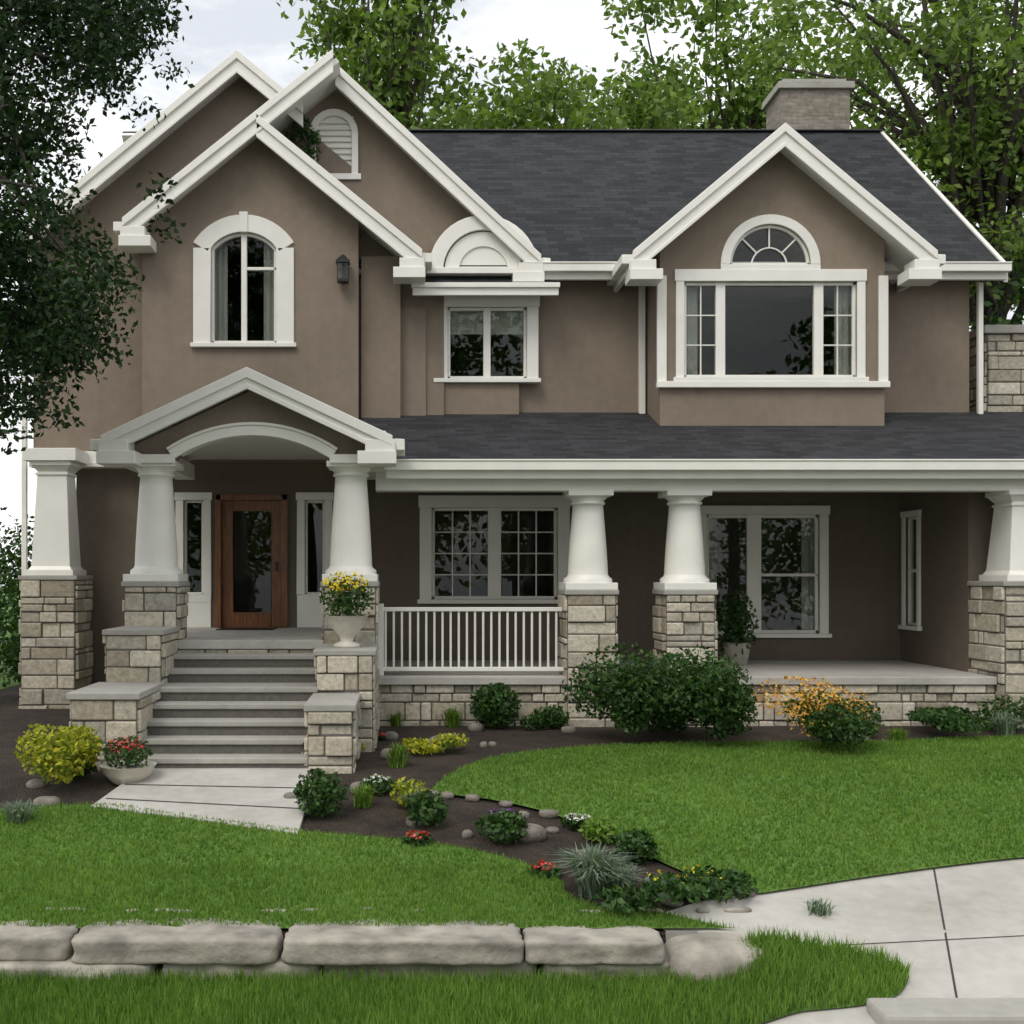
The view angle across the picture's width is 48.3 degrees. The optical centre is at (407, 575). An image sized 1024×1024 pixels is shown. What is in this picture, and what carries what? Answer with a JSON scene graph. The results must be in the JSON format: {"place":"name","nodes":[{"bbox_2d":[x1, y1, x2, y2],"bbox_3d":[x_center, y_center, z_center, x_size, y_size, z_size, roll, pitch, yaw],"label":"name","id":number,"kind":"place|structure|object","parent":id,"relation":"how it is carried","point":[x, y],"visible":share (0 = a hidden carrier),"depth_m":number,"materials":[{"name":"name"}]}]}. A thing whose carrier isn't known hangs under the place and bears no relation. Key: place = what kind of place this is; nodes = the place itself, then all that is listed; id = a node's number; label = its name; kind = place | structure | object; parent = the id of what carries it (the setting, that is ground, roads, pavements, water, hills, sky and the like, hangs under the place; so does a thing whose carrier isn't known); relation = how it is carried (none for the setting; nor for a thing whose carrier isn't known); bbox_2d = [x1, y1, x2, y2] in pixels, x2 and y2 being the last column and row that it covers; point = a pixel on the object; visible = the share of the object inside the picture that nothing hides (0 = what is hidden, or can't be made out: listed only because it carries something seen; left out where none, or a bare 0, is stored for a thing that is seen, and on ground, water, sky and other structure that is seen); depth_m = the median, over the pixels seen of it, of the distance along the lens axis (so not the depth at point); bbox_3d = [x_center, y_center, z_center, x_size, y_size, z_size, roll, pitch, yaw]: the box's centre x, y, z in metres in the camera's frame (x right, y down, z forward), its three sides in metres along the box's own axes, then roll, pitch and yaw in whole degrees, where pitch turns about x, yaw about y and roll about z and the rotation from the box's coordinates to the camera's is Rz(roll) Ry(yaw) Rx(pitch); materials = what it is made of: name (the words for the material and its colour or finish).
{"place":"outdoors","nodes":[
{"label":"outdoors","id":0,"kind":"place"},
{"bbox_2d":[0,593,19,658],"bbox_3d":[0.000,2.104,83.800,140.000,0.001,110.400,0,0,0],"label":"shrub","id":1,"kind":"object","parent":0,"point":[8,635],"depth_m":49.77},
{"bbox_2d":[0,659,20,689],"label":"grass","id":2,"kind":"structure","parent":0,"point":[13,683],"depth_m":22.75,"materials":[{"name":"green plant"}]},
{"bbox_2d":[33,77,443,474],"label":"wall","id":3,"kind":"structure","parent":0,"point":[114,401],"depth_m":18.80,"materials":[{"name":"brown paint"}]},
{"bbox_2d":[215,494,287,627],"bbox_3d":[-2.610,-0.240,19.025,1.212,2.232,0.150,0,0,0],"label":"house door","id":4,"kind":"structure","parent":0,"point":[277,507],"depth_m":19.05,"materials":[{"name":"brown wood"}]},
{"bbox_2d":[134,256,425,461],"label":"wall","id":5,"kind":"structure","parent":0,"point":[392,358],"depth_m":18.58,"materials":[{"name":"brown paint"}]},
{"bbox_2d":[0,804,738,927],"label":"lawn","id":6,"kind":"structure","parent":0,"point":[289,836],"depth_m":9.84,"materials":[{"name":"green plant"}]},
{"bbox_2d":[0,800,529,866],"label":"grass","id":7,"kind":"structure","parent":6,"relation":"on","point":[205,837],"depth_m":10.50,"materials":[{"name":"green plant"}]},
{"bbox_2d":[304,89,518,413],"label":"wall","id":8,"kind":"structure","parent":0,"point":[389,168],"depth_m":18.86,"materials":[{"name":"brown paint"}]},
{"bbox_2d":[0,923,913,1023],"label":"lawn","id":9,"kind":"structure","parent":0,"point":[820,1008],"depth_m":7.96,"materials":[{"name":"green plant"}]},
{"bbox_2d":[0,684,1023,980],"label":"soil","id":10,"kind":"structure","parent":0,"point":[384,816],"depth_m":12.69,"materials":[{"name":"brown soil"}]},
{"bbox_2d":[0,507,33,686],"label":"tree","id":11,"kind":"object","parent":10,"relation":"on","point":[10,587],"visible":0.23,"depth_m":22.99,"materials":[{"name":"green plant"}]},
{"bbox_2d":[91,768,310,832],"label":"front walk","id":12,"kind":"structure","parent":10,"relation":"on","point":[263,792],"depth_m":11.85,"materials":[{"name":"concrete"}]},
{"bbox_2d":[106,784,298,808],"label":"walk joints","id":13,"kind":"object","parent":12,"relation":"on","point":[203,803],"visible":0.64,"depth_m":11.74,"materials":[{"name":"grey concrete"}]},
{"bbox_2d":[93,802,308,833],"bbox_3d":[-2.122,2.357,11.872,2.195,0.376,2.177,0,0,0],"label":"walkway edge","id":14,"kind":"object","parent":10,"relation":"on","point":[222,822],"visible":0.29,"depth_m":11.13,"materials":[{"name":"concrete"}]},
{"bbox_2d":[14,723,468,806],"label":"yellow shrubs","id":15,"kind":"object","parent":10,"relation":"on","point":[61,749],"visible":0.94,"depth_m":12.09,"materials":[{"name":"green plant"}]},
{"bbox_2d":[0,918,762,982],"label":"retaining wall stones","id":16,"kind":"object","parent":10,"relation":"on","point":[133,947],"visible":0.77,"depth_m":8.48,"materials":[{"name":"grey stone"}]},
{"bbox_2d":[46,907,751,912],"bbox_3d":[-0.083,2.702,9.133,5.712,0.054,0.108,0,0,0],"label":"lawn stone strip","id":17,"kind":"object","parent":10,"relation":"on","point":[731,910],"visible":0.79,"depth_m":9.13,"materials":[{"name":"grey stone"}]},
{"bbox_2d":[99,615,751,784],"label":"planters","id":18,"kind":"object","parent":10,"relation":"on","point":[346,629],"visible":0.66,"depth_m":14.34,"materials":[{"name":"ceramic"}]},
{"bbox_2d":[103,574,374,768],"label":"plants","id":19,"kind":"object","parent":18,"relation":"on","point":[346,603],"depth_m":14.28,"materials":[{"name":"plant"}]},
{"bbox_2d":[322,571,367,595],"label":"yellow flowers","id":20,"kind":"object","parent":19,"relation":"on","point":[339,574],"visible":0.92,"depth_m":14.44,"materials":[{"name":"yellow plant"}]},
{"bbox_2d":[26,722,869,906],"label":"garden rocks","id":21,"kind":"object","parent":10,"relation":"on","point":[536,832],"visible":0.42,"depth_m":11.63,"materials":[{"name":"grey stone"}]},
{"bbox_2d":[358,734,659,878],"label":"shrubs","id":22,"kind":"object","parent":10,"relation":"on","point":[641,844],"visible":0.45,"depth_m":10.20,"materials":[{"name":"green plant"}]},
{"bbox_2d":[56,731,557,870],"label":"red flowers","id":23,"kind":"object","parent":22,"relation":"on","point":[535,866],"visible":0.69,"depth_m":10.47,"materials":[{"name":"red plant"}]},
{"bbox_2d":[362,773,590,820],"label":"white flowers","id":24,"kind":"object","parent":22,"relation":"on","point":[565,815],"visible":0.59,"depth_m":11.13,"materials":[{"name":"white plant"}]},
{"bbox_2d":[490,807,514,814],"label":"purple flowers","id":25,"kind":"object","parent":22,"relation":"on","point":[500,809],"visible":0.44,"depth_m":11.20,"materials":[{"name":"purple plant"}]},
{"bbox_2d":[0,628,1023,913],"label":"garden shrubs","id":26,"kind":"object","parent":10,"relation":"on","point":[638,698],"visible":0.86,"depth_m":14.06,"materials":[{"name":"green plant"}]},
{"bbox_2d":[0,0,1023,328],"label":"branches","id":27,"kind":"object","parent":10,"relation":"on","point":[996,196],"visible":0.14,"depth_m":25.92,"materials":[{"name":"brown plant"}]},
{"bbox_2d":[0,0,194,454],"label":"tree leaves","id":28,"kind":"object","parent":27,"relation":"attached to","point":[27,341],"visible":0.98,"depth_m":12.19,"materials":[{"name":"green plant"}]},
{"bbox_2d":[276,0,520,128],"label":"tree leaves","id":29,"kind":"object","parent":27,"relation":"on","point":[340,23],"visible":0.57,"depth_m":34.16,"materials":[{"name":"green plant"}]},
{"bbox_2d":[410,75,517,126],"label":"tree","id":30,"kind":"object","parent":27,"relation":"attached to","point":[478,98],"depth_m":46.49,"materials":[{"name":"green plant"}]},
{"bbox_2d":[457,38,707,128],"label":"tree leaves","id":31,"kind":"object","parent":27,"relation":"attached to","point":[576,112],"visible":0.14,"depth_m":36.47,"materials":[{"name":"green plant"}]},
{"bbox_2d":[544,0,906,137],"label":"tree leaves","id":32,"kind":"object","parent":27,"relation":"attached to","point":[726,9],"visible":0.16,"depth_m":41.79,"materials":[{"name":"green plant"}]},
{"bbox_2d":[738,0,1023,325],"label":"tree leaves","id":33,"kind":"object","parent":27,"relation":"on","point":[954,41],"visible":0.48,"depth_m":25.11,"materials":[{"name":"green plant"}]},
{"bbox_2d":[969,261,1023,330],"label":"tree leaves","id":34,"kind":"object","parent":27,"relation":"attached to","point":[1019,318],"visible":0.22,"depth_m":23.70,"materials":[{"name":"green plant"}]},
{"bbox_2d":[0,710,1023,916],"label":"ornamental grass","id":35,"kind":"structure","parent":10,"relation":"on","point":[594,871],"depth_m":9.44,"materials":[{"name":"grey plant"}]},
{"bbox_2d":[8,49,1023,675],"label":"house trim","id":36,"kind":"structure","parent":10,"relation":"on","point":[484,233],"depth_m":17.98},
{"bbox_2d":[142,139,358,418],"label":"house block","id":37,"kind":"structure","parent":36,"relation":"attached to","point":[318,226],"depth_m":18.38,"materials":[{"name":"paint"}]},
{"bbox_2d":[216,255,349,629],"bbox_3d":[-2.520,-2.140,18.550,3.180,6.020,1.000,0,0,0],"label":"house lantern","id":38,"kind":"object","parent":37,"relation":"attached to","point":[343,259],"visible":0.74,"depth_m":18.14,"materials":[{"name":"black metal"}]},
{"bbox_2d":[283,117,321,160],"bbox_3d":[-1.799,-7.059,18.653,0.802,0.958,0.293,0,0,0],"label":"tree foliage","id":39,"kind":"object","parent":36,"relation":"attached to","point":[313,141],"visible":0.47,"depth_m":18.62,"materials":[{"name":"green plant"}]},
{"bbox_2d":[177,628,996,684],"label":"porch floor","id":40,"kind":"structure","parent":36,"relation":"on","point":[867,672],"depth_m":16.12,"materials":[{"name":"concrete"}]},
{"bbox_2d":[716,589,759,659],"bbox_3d":[5.238,0.809,18.106,0.664,1.197,0.622,0,0,-28],"label":"porch plant","id":41,"kind":"object","parent":40,"relation":"on","point":[735,632],"visible":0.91,"depth_m":18.02,"materials":[{"name":"green plant"}]},
{"bbox_2d":[349,707,908,808],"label":"small plants","id":42,"kind":"object","parent":10,"relation":"on","point":[363,797],"visible":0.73,"depth_m":13.13,"materials":[{"name":"green plant"}]},
{"bbox_2d":[647,864,721,882],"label":"flowers","id":43,"kind":"object","parent":10,"relation":"on","point":[677,875],"visible":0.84,"depth_m":9.44,"materials":[{"name":"red plant"}]},
{"bbox_2d":[578,723,876,843],"bbox_3d":[1.576,2.210,12.570,9.764,0.666,4.149,0,0,-7],"label":"bed plants lime","id":44,"kind":"object","parent":10,"relation":"on","point":[597,829],"visible":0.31,"depth_m":10.62,"materials":[{"name":"green plant"}]},
{"bbox_2d":[752,676,884,749],"bbox_3d":[5.061,1.666,13.982,1.651,0.890,1.387,0,0,0],"label":"orange bush","id":45,"kind":"object","parent":10,"relation":"on","point":[843,726],"depth_m":13.73,"materials":[{"name":"orange plant"}]},
{"bbox_2d":[866,998,1023,1023],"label":"stone slab","id":46,"kind":"structure","parent":10,"relation":"on","point":[945,1010],"depth_m":7.57,"materials":[{"name":"stone"}]},
{"bbox_2d":[0,0,1023,586],"label":"sky","id":47,"kind":"structure","parent":0,"point":[573,30],"materials":[{"name":"white"}]},
{"bbox_2d":[18,334,1023,773],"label":"house stone blocks","id":48,"kind":"structure","parent":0,"point":[48,664],"depth_m":15.87,"materials":[{"name":"beige stone"}]},
{"bbox_2d":[18,79,1023,763],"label":"stone caps","id":49,"kind":"object","parent":48,"relation":"on","point":[316,701],"visible":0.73,"depth_m":14.00,"materials":[{"name":"grey stone"}]},
{"bbox_2d":[130,467,708,582],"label":"porch columns","id":50,"kind":"structure","parent":49,"relation":"on","point":[156,548],"depth_m":15.49,"materials":[{"name":"white paint"}]},
{"bbox_2d":[21,229,1023,772],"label":"house","id":51,"kind":"structure","parent":0,"point":[586,345],"depth_m":19.00,"materials":[{"name":"brown paint"}]},
{"bbox_2d":[122,54,1023,458],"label":"house roof shingles","id":52,"kind":"object","parent":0,"point":[582,194],"visible":0.37,"depth_m":19.80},
{"bbox_2d":[766,89,849,128],"bbox_3d":[8.625,-9.005,24.500,1.450,2.550,1.000,0,0,0],"label":"chimney","id":53,"kind":"object","parent":52,"relation":"on","point":[811,108],"visible":0.36,"depth_m":24.00,"materials":[{"name":"brown brick"}]},
{"bbox_2d":[432,733,1023,892],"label":"lawn","id":54,"kind":"structure","parent":0,"point":[759,835],"depth_m":11.41,"materials":[{"name":"green plant"}]},
{"bbox_2d":[647,152,883,425],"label":"dormer wall","id":55,"kind":"structure","parent":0,"point":[781,184],"depth_m":18.00,"materials":[{"name":"brown paint"}]},
{"bbox_2d":[662,857,1023,1023],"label":"driveway","id":56,"kind":"structure","parent":0,"point":[982,899],"depth_m":8.97,"materials":[{"name":"concrete"}]},
{"bbox_2d":[901,492,993,671],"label":"wall","id":57,"kind":"structure","parent":0,"point":[955,532],"depth_m":17.38,"materials":[{"name":"brown paint"}]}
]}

